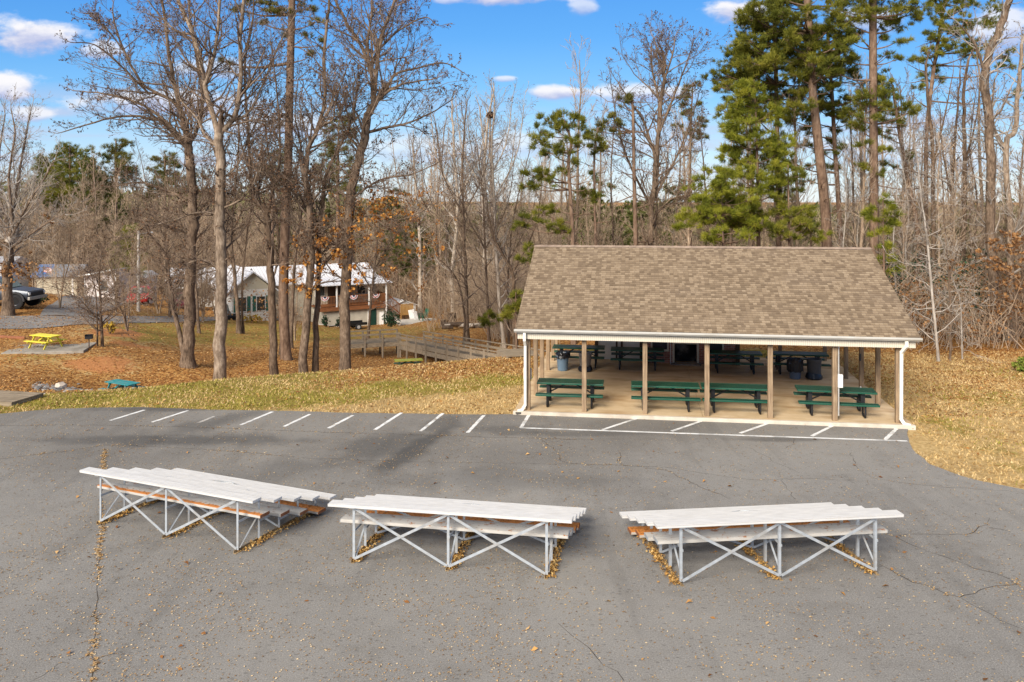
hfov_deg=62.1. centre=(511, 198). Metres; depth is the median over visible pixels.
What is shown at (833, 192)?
pale sapling
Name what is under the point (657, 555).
leaf pile
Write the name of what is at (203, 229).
understory tree
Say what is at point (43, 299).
garden bush
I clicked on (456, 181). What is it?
bare tree
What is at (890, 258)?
understory tree
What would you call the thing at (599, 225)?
bare tree
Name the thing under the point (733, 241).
woodland pine
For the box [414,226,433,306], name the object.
woodland pine
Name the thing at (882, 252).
understory tree
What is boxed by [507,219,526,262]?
understory tree
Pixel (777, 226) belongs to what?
pine
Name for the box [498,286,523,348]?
pine
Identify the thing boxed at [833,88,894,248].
bare tree
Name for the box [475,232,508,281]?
understory tree
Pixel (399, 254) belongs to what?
woodland pine
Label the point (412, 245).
woodland pine
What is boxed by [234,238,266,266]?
understory tree
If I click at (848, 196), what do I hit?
bare tree
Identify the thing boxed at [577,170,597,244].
bare tree
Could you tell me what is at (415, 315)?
metal sheet
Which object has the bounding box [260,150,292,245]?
broad pine
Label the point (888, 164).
bare tree
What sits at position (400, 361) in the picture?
wooden picnic table
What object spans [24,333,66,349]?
wooden picnic table
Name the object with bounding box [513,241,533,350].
pine
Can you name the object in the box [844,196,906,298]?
understory tree
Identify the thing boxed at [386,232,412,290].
understory tree
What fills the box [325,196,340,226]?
woodland pine
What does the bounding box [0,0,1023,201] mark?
sky
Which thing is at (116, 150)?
broad pine
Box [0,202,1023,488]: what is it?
ground
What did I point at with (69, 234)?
understory tree
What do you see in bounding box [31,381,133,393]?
riprap
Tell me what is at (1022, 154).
bare tree
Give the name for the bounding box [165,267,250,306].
white house
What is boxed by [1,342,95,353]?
concrete pad
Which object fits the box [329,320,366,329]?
utility trailer
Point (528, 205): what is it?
bare tree
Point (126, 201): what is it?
distant woods
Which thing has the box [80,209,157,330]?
understory tree
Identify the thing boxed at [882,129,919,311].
pale sapling
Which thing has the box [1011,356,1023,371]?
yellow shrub
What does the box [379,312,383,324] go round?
leaning board
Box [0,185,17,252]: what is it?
understory tree
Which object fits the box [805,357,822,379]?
trash can
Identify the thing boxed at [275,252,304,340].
understory tree
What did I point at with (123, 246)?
cedar tree
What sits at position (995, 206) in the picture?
bare tree
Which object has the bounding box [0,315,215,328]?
road
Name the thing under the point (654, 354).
metal picnic table
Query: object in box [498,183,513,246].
bare tree
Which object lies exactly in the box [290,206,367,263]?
understory tree
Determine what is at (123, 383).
wooden picnic table
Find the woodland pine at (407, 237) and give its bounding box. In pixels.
[379,188,414,296]
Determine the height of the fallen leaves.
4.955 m
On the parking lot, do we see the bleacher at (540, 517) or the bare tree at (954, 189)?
the bleacher at (540, 517)
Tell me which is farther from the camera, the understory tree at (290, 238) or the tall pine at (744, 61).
the understory tree at (290, 238)
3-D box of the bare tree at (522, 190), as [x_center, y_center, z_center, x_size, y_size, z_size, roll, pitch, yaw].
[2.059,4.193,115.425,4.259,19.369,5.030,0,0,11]
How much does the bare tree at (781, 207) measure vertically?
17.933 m
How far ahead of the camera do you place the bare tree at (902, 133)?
48.33 m
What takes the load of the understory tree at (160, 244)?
on the ground at (124, 362)
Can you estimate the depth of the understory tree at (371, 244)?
103.83 m
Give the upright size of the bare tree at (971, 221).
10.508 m
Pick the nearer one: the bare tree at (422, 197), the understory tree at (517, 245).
the understory tree at (517, 245)
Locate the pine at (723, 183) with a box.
[670,166,789,245]
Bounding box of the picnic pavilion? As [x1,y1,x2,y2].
[513,245,922,429]
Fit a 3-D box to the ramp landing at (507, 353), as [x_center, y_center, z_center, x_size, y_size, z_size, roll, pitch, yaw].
[0.266,6.990,37.905,1.500,0.320,1.610,0,0,-18]
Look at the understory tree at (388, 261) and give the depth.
101.91 m
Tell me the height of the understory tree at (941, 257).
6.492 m
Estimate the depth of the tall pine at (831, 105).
47.90 m
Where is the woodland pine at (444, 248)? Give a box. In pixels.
[429,225,460,287]
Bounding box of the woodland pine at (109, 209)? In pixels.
[97,188,125,243]
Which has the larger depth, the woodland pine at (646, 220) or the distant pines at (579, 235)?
the distant pines at (579, 235)
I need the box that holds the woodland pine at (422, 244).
[407,217,433,295]
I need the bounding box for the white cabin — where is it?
[78,268,135,299]
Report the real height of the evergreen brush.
6.655 m
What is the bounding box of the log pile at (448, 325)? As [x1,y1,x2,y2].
[442,322,493,328]
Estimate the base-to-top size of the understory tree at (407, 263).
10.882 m
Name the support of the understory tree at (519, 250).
on the ground at (124, 362)
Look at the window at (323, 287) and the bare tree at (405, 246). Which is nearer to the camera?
the window at (323, 287)
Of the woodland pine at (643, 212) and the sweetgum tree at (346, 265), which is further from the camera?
the woodland pine at (643, 212)
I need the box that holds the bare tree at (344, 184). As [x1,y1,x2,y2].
[315,112,366,262]
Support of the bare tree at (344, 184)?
on the ground at (124, 362)
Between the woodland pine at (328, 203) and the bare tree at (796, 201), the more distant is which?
the woodland pine at (328, 203)
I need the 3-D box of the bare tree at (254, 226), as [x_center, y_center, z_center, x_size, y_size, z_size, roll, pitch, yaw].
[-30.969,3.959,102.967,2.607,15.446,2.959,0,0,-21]
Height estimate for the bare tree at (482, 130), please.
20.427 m
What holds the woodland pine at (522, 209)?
on the ground at (124, 362)
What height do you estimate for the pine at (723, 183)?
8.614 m
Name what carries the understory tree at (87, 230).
on the ground at (124, 362)
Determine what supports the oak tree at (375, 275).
on the ground at (124, 362)
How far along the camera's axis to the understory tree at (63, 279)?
55.35 m
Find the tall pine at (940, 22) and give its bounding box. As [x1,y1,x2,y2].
[906,0,1023,295]
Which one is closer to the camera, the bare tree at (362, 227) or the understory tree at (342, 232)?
the bare tree at (362, 227)
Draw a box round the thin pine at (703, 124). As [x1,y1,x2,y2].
[669,79,710,245]
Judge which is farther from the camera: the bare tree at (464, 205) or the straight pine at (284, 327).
the bare tree at (464, 205)
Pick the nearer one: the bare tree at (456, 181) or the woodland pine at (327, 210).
the bare tree at (456, 181)
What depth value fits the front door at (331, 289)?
75.10 m
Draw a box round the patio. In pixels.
[395,318,435,324]
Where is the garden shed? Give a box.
[387,297,416,319]
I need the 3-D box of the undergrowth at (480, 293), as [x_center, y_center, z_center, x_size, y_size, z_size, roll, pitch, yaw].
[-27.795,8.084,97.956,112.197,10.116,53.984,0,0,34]
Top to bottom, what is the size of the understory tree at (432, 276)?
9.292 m
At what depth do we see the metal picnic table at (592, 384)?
27.96 m
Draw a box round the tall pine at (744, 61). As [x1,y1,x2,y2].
[699,0,847,246]
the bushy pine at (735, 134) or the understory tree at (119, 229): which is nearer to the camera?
the bushy pine at (735, 134)
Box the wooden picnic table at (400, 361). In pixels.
[394,358,422,364]
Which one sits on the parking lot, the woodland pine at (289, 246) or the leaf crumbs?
the leaf crumbs
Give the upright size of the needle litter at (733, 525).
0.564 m
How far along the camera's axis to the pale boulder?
32.90 m
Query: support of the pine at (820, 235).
on the ground at (124, 362)
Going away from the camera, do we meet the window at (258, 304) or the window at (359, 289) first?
the window at (258, 304)
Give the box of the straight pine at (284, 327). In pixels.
[216,0,327,360]
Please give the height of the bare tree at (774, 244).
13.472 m
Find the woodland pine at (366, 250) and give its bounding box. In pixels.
[356,239,376,270]
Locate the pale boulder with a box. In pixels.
[55,382,66,387]
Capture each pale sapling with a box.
[817,150,851,246]
[826,132,873,246]
[841,136,890,256]
[868,144,922,293]
[880,114,984,361]
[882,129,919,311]
[907,126,996,360]
[923,261,999,362]
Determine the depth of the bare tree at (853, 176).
52.35 m
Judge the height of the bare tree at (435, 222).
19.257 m
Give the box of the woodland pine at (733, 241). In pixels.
[719,207,744,245]
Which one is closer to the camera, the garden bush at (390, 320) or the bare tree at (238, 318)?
the bare tree at (238, 318)
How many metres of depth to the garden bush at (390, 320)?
70.34 m
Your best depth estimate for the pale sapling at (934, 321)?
36.16 m
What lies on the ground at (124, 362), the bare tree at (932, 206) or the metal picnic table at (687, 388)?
the bare tree at (932, 206)
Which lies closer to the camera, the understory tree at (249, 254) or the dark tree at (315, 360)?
the dark tree at (315, 360)
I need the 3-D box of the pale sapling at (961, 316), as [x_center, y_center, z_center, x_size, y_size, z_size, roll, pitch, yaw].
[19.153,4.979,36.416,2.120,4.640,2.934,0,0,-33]
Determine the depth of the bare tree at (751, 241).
50.41 m
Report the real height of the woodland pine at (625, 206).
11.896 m
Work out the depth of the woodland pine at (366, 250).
95.33 m
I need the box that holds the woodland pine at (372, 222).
[359,204,382,252]
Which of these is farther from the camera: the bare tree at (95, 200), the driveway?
the bare tree at (95, 200)
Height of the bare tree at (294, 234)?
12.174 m
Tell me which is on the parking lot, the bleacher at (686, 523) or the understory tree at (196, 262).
the bleacher at (686, 523)
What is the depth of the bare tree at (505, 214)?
75.79 m
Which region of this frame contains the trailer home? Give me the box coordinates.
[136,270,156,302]
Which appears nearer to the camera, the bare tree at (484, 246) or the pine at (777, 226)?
the pine at (777, 226)
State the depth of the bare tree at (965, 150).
46.94 m
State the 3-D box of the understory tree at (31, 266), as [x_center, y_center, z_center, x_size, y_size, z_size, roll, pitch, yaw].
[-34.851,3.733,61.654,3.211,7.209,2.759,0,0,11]
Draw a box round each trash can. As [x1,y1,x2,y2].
[555,350,569,370]
[578,352,591,371]
[786,357,803,378]
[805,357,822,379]
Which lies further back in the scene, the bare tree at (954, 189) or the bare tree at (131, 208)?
the bare tree at (131, 208)
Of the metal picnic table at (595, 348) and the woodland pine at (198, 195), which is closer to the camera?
the metal picnic table at (595, 348)
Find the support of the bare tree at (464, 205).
on the ground at (124, 362)
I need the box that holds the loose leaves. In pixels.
[18,416,1020,681]
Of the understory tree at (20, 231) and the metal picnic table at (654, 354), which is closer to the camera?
the metal picnic table at (654, 354)
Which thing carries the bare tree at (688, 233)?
on the ground at (124, 362)
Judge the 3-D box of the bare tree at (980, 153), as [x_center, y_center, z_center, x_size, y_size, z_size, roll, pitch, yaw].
[29.947,-1.720,54.267,4.307,20.070,3.541,0,0,43]
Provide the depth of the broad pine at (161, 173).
107.75 m
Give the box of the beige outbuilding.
[31,264,91,295]
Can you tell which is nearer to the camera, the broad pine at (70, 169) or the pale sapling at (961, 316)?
the pale sapling at (961, 316)
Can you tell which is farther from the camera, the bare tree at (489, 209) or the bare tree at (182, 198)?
the bare tree at (182, 198)
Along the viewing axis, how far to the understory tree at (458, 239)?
86.30 m
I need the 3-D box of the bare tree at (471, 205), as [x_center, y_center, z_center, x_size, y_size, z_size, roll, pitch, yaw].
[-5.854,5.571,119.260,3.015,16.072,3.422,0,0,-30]
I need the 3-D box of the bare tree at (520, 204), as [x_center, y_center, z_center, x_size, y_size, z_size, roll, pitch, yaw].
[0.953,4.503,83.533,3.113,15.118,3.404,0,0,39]
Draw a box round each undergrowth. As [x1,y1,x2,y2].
[0,231,529,340]
[425,259,1023,350]
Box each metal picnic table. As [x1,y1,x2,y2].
[535,378,603,408]
[551,344,604,367]
[610,347,664,370]
[631,381,700,411]
[699,382,766,413]
[709,350,763,373]
[766,351,830,373]
[793,385,879,417]
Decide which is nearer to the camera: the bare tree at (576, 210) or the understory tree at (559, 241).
the bare tree at (576, 210)
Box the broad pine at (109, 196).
[74,157,123,250]
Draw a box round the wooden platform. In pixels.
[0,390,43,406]
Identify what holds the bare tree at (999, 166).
on the ground at (124, 362)
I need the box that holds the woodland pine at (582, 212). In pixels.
[561,188,600,244]
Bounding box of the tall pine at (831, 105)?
[788,26,868,246]
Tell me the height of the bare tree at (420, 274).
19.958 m
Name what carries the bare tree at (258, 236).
on the ground at (124, 362)
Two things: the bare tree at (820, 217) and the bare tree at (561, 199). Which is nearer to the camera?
the bare tree at (561, 199)
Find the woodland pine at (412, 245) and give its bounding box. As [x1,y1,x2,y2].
[406,213,435,309]
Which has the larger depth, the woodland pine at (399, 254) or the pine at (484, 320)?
the woodland pine at (399, 254)
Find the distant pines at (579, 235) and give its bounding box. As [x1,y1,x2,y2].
[1,175,1020,290]
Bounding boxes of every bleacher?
[79,467,336,553]
[328,494,586,579]
[619,502,903,585]
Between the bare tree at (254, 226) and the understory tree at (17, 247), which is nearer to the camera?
the understory tree at (17, 247)
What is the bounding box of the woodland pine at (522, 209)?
[502,202,528,244]
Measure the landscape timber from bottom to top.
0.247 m
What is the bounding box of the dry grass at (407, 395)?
[0,351,1023,484]
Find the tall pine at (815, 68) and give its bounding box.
[758,0,866,246]
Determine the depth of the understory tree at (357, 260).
85.98 m
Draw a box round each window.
[234,296,249,312]
[253,295,267,310]
[321,286,324,295]
[337,286,340,295]
[357,284,365,293]
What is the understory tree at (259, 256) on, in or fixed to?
on the ground at (124, 362)
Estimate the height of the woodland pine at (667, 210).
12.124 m
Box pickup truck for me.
[0,276,46,308]
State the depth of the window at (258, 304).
69.54 m
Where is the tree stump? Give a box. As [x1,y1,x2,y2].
[447,312,455,321]
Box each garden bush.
[39,293,49,303]
[103,321,115,333]
[243,314,262,322]
[321,315,330,326]
[382,308,400,325]
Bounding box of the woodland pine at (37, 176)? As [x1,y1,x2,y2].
[36,153,74,247]
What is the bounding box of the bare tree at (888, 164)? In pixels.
[867,66,943,330]
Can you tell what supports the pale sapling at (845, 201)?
on the ground at (124, 362)
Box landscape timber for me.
[0,335,24,338]
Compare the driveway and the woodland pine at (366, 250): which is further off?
the woodland pine at (366, 250)
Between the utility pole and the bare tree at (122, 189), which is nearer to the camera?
the utility pole
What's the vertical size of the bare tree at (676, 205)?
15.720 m
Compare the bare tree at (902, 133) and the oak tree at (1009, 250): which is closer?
the oak tree at (1009, 250)
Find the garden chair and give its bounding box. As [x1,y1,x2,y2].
[419,308,428,320]
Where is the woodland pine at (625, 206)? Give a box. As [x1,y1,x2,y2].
[605,199,632,245]
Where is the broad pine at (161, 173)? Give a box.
[139,149,187,280]
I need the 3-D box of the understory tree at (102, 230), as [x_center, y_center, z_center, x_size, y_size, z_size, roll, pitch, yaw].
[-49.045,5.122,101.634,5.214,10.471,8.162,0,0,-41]
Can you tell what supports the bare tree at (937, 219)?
on the ground at (124, 362)
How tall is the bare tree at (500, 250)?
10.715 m
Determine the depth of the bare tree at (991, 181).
41.84 m
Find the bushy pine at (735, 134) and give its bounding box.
[697,76,798,246]
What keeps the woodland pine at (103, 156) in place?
on the ground at (124, 362)
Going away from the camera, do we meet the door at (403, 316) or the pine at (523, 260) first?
the pine at (523, 260)
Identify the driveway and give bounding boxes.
[40,295,159,316]
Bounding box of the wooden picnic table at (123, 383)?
[102,379,144,388]
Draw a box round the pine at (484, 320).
[476,308,505,351]
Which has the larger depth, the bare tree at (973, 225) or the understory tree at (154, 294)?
the understory tree at (154, 294)
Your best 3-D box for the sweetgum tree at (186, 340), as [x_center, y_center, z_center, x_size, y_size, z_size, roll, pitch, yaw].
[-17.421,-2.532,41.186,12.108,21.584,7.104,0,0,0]
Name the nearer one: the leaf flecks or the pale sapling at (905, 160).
the leaf flecks
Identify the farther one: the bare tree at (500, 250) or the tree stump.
the tree stump
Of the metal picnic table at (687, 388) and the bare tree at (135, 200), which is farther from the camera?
the bare tree at (135, 200)
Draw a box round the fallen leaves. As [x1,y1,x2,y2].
[0,293,1023,416]
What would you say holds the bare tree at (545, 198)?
on the ground at (124, 362)
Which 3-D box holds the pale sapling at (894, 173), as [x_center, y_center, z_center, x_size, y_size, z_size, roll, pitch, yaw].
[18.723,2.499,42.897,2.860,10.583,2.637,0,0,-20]
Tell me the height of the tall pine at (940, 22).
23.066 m
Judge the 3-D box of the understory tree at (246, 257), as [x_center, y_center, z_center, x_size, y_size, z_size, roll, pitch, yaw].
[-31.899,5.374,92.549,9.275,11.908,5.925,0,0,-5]
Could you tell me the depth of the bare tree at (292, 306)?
51.93 m
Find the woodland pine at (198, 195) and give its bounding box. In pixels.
[181,174,211,229]
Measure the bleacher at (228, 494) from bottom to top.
1.111 m
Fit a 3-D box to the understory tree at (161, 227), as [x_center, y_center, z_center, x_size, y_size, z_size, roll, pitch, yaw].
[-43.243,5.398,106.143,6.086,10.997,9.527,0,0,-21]
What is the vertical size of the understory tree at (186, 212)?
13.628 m
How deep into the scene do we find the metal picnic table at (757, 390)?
27.29 m
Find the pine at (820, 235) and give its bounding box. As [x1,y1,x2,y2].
[790,211,835,246]
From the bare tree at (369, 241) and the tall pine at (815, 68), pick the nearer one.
the tall pine at (815, 68)
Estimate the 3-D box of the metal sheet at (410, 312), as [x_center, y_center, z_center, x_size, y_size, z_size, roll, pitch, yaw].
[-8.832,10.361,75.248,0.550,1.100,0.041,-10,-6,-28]
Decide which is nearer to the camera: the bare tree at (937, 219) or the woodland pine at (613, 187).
the bare tree at (937, 219)
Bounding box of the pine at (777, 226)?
[753,163,819,246]
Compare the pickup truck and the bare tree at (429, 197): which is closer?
the pickup truck
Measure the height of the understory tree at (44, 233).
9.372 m
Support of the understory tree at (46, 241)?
on the ground at (124, 362)
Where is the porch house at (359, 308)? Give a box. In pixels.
[211,262,412,326]
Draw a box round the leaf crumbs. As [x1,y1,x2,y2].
[29,423,1023,681]
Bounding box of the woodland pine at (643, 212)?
[624,199,661,245]
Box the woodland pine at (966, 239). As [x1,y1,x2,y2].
[948,224,969,259]
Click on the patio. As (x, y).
(406, 321)
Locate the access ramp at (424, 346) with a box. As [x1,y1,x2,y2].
[350,329,545,362]
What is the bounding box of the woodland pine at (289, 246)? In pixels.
[266,224,294,264]
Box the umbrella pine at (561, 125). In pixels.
[509,106,596,344]
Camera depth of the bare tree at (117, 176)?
93.15 m
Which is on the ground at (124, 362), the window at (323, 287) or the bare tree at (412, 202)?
the bare tree at (412, 202)
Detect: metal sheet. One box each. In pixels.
[408,309,413,318]
[413,311,417,318]
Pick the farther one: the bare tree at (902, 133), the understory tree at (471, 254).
the understory tree at (471, 254)
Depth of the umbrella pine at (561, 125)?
42.41 m
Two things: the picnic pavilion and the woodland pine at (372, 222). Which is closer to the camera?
the picnic pavilion
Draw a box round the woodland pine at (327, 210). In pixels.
[304,208,333,254]
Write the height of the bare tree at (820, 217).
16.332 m
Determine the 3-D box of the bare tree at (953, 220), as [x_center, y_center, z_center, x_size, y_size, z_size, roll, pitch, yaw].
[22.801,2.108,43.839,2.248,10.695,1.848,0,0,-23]
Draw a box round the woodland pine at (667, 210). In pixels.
[658,179,700,245]
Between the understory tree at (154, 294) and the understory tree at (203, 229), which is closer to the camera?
the understory tree at (154, 294)
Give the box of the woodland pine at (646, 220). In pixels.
[629,200,661,240]
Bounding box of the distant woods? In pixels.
[0,174,1019,278]
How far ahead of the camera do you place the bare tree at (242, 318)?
58.43 m
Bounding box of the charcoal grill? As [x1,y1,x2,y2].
[85,334,92,346]
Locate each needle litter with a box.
[106,482,320,513]
[360,511,577,533]
[630,520,846,537]
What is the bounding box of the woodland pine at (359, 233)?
[352,214,367,262]
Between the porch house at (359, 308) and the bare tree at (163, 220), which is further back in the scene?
the bare tree at (163, 220)
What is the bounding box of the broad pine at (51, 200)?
[21,154,67,253]
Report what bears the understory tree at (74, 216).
on the ground at (124, 362)
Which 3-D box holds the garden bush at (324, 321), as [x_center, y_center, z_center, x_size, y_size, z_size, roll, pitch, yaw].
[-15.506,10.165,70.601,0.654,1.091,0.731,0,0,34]
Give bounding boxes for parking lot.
[0,407,1023,681]
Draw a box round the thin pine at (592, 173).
[566,127,616,244]
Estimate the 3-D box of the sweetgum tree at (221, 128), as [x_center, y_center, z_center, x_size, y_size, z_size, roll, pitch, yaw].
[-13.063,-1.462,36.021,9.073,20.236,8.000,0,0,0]
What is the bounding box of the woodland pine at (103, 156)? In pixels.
[65,149,115,269]
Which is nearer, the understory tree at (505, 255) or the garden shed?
the understory tree at (505, 255)
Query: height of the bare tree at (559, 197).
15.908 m
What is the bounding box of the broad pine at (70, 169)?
[35,140,100,257]
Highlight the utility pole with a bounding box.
[137,231,152,311]
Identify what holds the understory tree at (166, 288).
on the ground at (124, 362)
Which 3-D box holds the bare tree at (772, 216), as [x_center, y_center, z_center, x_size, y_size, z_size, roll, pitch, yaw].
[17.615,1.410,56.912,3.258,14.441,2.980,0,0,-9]
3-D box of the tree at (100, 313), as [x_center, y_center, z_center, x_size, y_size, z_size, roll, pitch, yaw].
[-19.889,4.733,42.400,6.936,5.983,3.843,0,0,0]
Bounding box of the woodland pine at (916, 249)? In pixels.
[910,228,931,273]
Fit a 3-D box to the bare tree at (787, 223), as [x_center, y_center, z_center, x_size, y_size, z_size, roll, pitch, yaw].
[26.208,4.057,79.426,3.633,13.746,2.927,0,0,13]
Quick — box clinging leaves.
[32,227,1023,347]
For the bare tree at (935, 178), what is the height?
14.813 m
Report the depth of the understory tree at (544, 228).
49.18 m
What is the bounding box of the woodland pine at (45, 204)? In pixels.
[24,195,47,234]
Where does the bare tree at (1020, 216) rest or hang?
on the ground at (124, 362)
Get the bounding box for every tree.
[0,82,89,315]
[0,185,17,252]
[0,205,32,255]
[1,186,44,255]
[1,219,32,261]
[9,165,106,264]
[13,223,50,273]
[14,204,56,286]
[14,218,72,274]
[24,207,63,262]
[26,183,46,266]
[30,202,90,307]
[32,195,105,263]
[35,196,106,263]
[36,233,182,346]
[48,0,271,368]
[48,197,65,243]
[53,187,72,258]
[58,195,99,261]
[63,242,113,306]
[65,207,105,270]
[71,190,85,251]
[72,158,96,256]
[75,206,112,268]
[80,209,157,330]
[82,145,112,270]
[89,212,134,313]
[100,157,128,241]
[100,224,150,269]
[106,202,185,313]
[106,223,151,277]
[109,0,317,380]
[118,186,129,227]
[122,102,200,316]
[123,210,154,268]
[127,176,139,220]
[128,195,136,242]
[128,197,161,262]
[133,194,188,292]
[146,232,204,314]
[149,107,239,333]
[150,181,237,259]
[150,199,176,262]
[154,173,183,264]
[154,175,169,296]
[172,198,262,266]
[174,167,186,262]
[175,232,229,307]
[179,207,211,265]
[195,222,227,321]
[196,217,260,318]
[199,76,264,333]
[202,0,326,375]
[205,107,284,333]
[212,217,252,264]
[213,0,389,372]
[227,224,277,264]
[227,229,266,266]
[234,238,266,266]
[235,192,248,243]
[236,100,315,354]
[240,188,256,259]
[244,197,335,266]
[246,87,336,348]
[246,196,264,254]
[250,211,262,265]
[251,244,277,266]
[257,42,394,372]
[275,0,475,369]
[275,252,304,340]
[289,205,306,264]
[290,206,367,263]
[315,235,368,263]
[317,213,386,266]
[324,169,457,338]
[342,223,384,263]
[353,195,376,265]
[362,199,379,271]
[368,157,396,301]
[373,230,401,289]
[374,195,390,286]
[376,238,415,285]
[381,112,456,317]
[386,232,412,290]
[387,221,415,296]
[390,166,415,298]
[393,172,417,300]
[394,113,473,318]
[400,138,426,289]
[408,174,431,260]
[409,206,474,294]
[411,82,505,344]
[415,109,480,317]
[416,235,492,343]
[417,152,441,254]
[417,230,447,303]
[418,92,496,318]
[419,144,442,298]
[421,136,452,313]
[424,142,452,309]
[432,183,525,298]
[434,152,460,243]
[436,205,477,305]
[440,121,526,345]
[442,78,523,315]
[443,140,476,271]
[445,238,512,320]
[447,245,481,315]
[448,95,520,276]
[454,72,540,347]
[454,163,474,295]
[462,126,552,343]
[463,155,550,348]
[466,143,486,253]
[467,192,476,237]
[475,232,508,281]
[476,171,505,266]
[478,73,515,275]
[486,235,537,274]
[496,171,514,234]
[497,177,514,265]
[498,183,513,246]
[499,197,556,270]
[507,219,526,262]
[508,180,567,296]
[511,168,537,254]
[516,159,532,252]
[518,161,547,257]
[524,144,556,253]
[527,154,555,244]
[532,224,592,246]
[535,157,551,241]
[536,156,566,242]
[542,119,580,244]
[547,133,591,244]
[550,156,570,242]
[557,32,609,244]
[562,212,628,244]
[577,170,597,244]
[580,100,623,244]
[583,228,646,245]
[589,160,610,241]
[591,96,627,244]
[592,10,730,245]
[608,197,626,244]
[626,217,646,245]
[637,118,676,245]
[637,183,709,245]
[638,187,732,245]
[645,127,678,244]
[647,108,697,245]
[664,100,706,244]
[665,118,705,245]
[687,106,713,244]
[695,179,746,245]
[719,109,745,245]
[723,39,781,245]
[733,80,773,245]
[735,22,782,245]
[747,175,787,246]
[755,120,803,246]
[761,118,805,246]
[764,154,790,246]
[771,22,844,246]
[781,228,815,246]
[782,175,794,246]
[812,221,868,246]
[815,177,836,246]
[824,51,895,246]
[826,77,881,246]
[831,148,858,246]
[832,100,886,246]
[832,179,854,245]
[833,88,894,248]
[842,224,914,281]
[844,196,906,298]
[867,99,901,277]
[868,225,903,282]
[879,64,940,305]
[881,223,923,288]
[886,89,930,260]
[889,99,929,269]
[891,180,919,306]
[892,38,975,332]
[897,104,944,311]
[905,158,936,266]
[910,110,965,328]
[912,151,936,240]
[913,114,959,269]
[916,53,977,269]
[923,0,1023,342]
[923,239,948,291]
[935,117,980,318]
[935,141,973,233]
[936,136,977,334]
[937,37,1011,333]
[942,21,1018,318]
[943,19,1023,340]
[944,79,998,330]
[944,152,985,333]
[945,205,1023,348]
[948,199,973,281]
[958,170,985,296]
[967,125,1019,274]
[977,200,1023,336]
[987,105,1023,337]
[995,152,1013,237]
[998,117,1023,259]
[998,139,1023,299]
[1009,55,1023,187]
[1017,181,1023,270]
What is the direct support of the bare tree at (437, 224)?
on the ground at (124, 362)
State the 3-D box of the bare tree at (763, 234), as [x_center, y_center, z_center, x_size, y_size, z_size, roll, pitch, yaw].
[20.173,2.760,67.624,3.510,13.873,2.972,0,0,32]
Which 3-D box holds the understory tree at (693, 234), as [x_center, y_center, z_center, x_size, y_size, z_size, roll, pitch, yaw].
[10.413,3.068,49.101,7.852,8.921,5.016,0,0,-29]
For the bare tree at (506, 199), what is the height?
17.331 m
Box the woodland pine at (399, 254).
[376,233,411,297]
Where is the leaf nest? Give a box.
[486,111,492,117]
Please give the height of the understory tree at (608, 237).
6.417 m
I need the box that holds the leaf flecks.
[0,408,1023,681]
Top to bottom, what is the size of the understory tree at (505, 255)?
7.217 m
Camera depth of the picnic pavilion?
28.29 m
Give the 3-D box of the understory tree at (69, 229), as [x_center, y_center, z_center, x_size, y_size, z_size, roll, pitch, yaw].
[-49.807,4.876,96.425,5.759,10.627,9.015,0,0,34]
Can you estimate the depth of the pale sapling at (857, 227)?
44.97 m
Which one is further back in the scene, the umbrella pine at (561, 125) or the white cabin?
the white cabin
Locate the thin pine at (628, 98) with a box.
[591,87,672,245]
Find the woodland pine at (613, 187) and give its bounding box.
[581,180,625,244]
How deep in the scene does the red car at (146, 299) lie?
67.24 m
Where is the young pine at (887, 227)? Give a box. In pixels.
[858,190,905,348]
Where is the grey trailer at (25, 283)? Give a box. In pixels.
[0,256,28,286]
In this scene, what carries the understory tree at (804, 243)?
on the ground at (124, 362)
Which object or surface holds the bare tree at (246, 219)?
on the ground at (124, 362)
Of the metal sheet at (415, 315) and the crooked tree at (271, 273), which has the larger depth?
the metal sheet at (415, 315)
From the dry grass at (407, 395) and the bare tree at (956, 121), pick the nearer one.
the dry grass at (407, 395)
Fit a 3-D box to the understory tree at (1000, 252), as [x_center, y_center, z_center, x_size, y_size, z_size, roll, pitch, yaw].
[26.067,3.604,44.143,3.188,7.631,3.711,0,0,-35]
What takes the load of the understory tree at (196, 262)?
on the ground at (124, 362)
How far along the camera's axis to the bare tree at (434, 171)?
86.28 m
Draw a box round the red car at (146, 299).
[127,285,153,303]
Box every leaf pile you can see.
[98,498,312,551]
[349,525,569,577]
[636,536,876,584]
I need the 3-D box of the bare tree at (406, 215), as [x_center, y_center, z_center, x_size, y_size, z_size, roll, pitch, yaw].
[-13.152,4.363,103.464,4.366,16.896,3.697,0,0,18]
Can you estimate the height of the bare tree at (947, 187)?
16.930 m
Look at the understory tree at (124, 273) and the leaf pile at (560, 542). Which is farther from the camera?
the understory tree at (124, 273)
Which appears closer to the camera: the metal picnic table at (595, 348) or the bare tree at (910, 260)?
the metal picnic table at (595, 348)
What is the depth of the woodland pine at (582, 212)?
71.02 m
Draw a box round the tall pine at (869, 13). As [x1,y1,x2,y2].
[819,0,933,259]
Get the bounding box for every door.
[328,286,335,303]
[368,308,375,324]
[399,307,408,319]
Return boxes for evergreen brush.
[882,247,1015,339]
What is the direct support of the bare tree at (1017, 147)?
on the ground at (124, 362)
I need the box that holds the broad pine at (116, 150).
[92,137,142,257]
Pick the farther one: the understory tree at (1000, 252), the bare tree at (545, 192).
the bare tree at (545, 192)
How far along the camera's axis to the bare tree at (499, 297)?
45.96 m
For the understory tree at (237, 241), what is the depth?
102.63 m
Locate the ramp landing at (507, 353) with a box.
[497,348,539,357]

